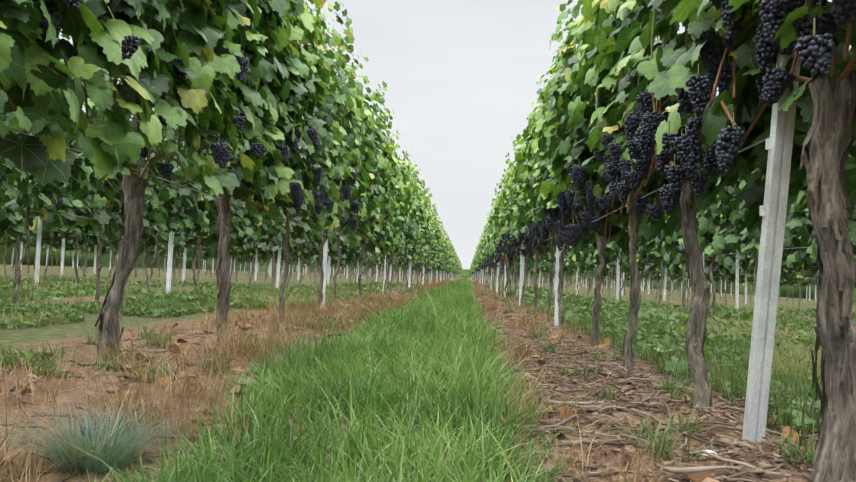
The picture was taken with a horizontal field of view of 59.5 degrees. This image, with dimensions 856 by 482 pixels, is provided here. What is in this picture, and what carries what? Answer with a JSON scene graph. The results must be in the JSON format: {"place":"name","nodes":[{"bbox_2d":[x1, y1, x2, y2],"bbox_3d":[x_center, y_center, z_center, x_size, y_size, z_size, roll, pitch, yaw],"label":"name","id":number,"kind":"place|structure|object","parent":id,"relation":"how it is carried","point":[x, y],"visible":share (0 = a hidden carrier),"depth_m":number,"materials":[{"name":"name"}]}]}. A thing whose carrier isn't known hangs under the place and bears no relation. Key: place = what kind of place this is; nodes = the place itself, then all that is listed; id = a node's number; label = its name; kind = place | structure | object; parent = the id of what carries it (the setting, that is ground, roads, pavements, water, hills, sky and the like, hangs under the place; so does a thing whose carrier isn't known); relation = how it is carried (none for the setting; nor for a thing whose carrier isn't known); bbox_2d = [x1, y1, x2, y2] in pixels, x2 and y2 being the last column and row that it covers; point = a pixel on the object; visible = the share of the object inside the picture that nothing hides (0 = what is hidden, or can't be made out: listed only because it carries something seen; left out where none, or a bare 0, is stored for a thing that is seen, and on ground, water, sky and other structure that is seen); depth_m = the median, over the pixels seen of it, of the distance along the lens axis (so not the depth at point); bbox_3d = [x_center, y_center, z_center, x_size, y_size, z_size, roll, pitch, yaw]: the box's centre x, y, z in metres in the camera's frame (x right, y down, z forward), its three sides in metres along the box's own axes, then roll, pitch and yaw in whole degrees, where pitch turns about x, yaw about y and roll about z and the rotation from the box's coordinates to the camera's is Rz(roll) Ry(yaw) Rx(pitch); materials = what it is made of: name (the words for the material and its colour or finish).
{"place":"outdoors","nodes":[
{"label":"outdoors","id":0,"kind":"place"},
{"bbox_2d":[0,264,855,481],"bbox_3d":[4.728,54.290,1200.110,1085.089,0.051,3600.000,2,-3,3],"label":"ground","id":1,"kind":"structure","parent":0,"point":[72,333],"depth_m":2.40,"materials":[{"name":"soil"}]},
{"bbox_2d":[0,399,207,476],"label":"fescue tussocks","id":2,"kind":"object","parent":1,"relation":"on","point":[124,448],"visible":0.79,"depth_m":1.33,"materials":[{"name":"green plant"}]},
{"bbox_2d":[27,277,632,481],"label":"grass","id":3,"kind":"structure","parent":1,"relation":"on","point":[423,353],"depth_m":1.72,"materials":[{"name":"green plant"}]},
{"bbox_2d":[0,280,754,481],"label":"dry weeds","id":4,"kind":"object","parent":1,"relation":"on","point":[248,346],"visible":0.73,"depth_m":2.14,"materials":[{"name":"plant"}]},
{"bbox_2d":[0,298,814,481],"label":"dead leaves","id":5,"kind":"object","parent":1,"relation":"on","point":[175,348],"visible":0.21,"depth_m":2.56,"materials":[{"name":"brown plant"}]},
{"bbox_2d":[1,305,820,481],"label":"clods and stones","id":6,"kind":"object","parent":1,"relation":"on","point":[707,479],"visible":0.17,"depth_m":2.02,"materials":[{"name":"brown soil"}]},
{"bbox_2d":[11,0,815,444],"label":"vineyard posts","id":7,"kind":"object","parent":1,"relation":"on","point":[773,206],"visible":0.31,"depth_m":1.75,"materials":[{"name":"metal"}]},
{"bbox_2d":[0,0,816,278],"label":"trellis wires","id":8,"kind":"object","parent":7,"relation":"attached to","point":[761,141],"visible":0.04,"depth_m":4.16,"materials":[{"name":"silver metal"}]},
{"bbox_2d":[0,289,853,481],"bbox_3d":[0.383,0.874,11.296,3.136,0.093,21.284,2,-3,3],"label":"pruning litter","id":9,"kind":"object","parent":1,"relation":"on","point":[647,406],"visible":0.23,"depth_m":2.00,"materials":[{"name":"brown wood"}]},
{"bbox_2d":[0,0,855,410],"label":"vine","id":10,"kind":"object","parent":1,"relation":"on","point":[42,82],"depth_m":4.02,"materials":[{"name":"green plant"}]},
{"bbox_2d":[0,0,855,266],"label":"vine canes shoots","id":11,"kind":"object","parent":10,"relation":"attached to","point":[848,69],"visible":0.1,"depth_m":2.52,"materials":[{"name":"brown plant"}]},
{"bbox_2d":[10,0,855,283],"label":"grape bunches","id":12,"kind":"object","parent":10,"relation":"on","point":[816,51],"visible":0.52,"depth_m":2.24,"materials":[{"name":"food"}]},
{"bbox_2d":[132,0,848,248],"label":"grape stalks","id":13,"kind":"object","parent":10,"relation":"attached to","point":[814,22],"visible":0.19,"depth_m":2.51,"materials":[{"name":"green plant"}]},
{"bbox_2d":[0,275,855,429],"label":"ground cover leaves","id":14,"kind":"object","parent":1,"relation":"on","point":[798,420],"visible":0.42,"depth_m":5.91,"materials":[{"name":"green plant"}]},
{"bbox_2d":[0,245,855,301],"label":"distant vegetation","id":15,"kind":"object","parent":1,"relation":"on","point":[105,259],"visible":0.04,"depth_m":41.23,"materials":[{"name":"green plant"}]},
{"bbox_2d":[799,71,855,481],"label":"vine trunk","id":16,"kind":"object","parent":1,"relation":"on","point":[830,132],"visible":1,"depth_m":1.43,"materials":[{"name":"brown wood"}]},
{"bbox_2d":[0,273,855,473],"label":"ground cover grass","id":17,"kind":"structure","parent":0,"point":[737,381],"depth_m":3.75,"materials":[{"name":"green plant"}]},
{"bbox_2d":[25,0,850,269],"label":"sky","id":18,"kind":"structure","parent":0,"point":[460,77],"materials":[{"name":"white"}]}
]}

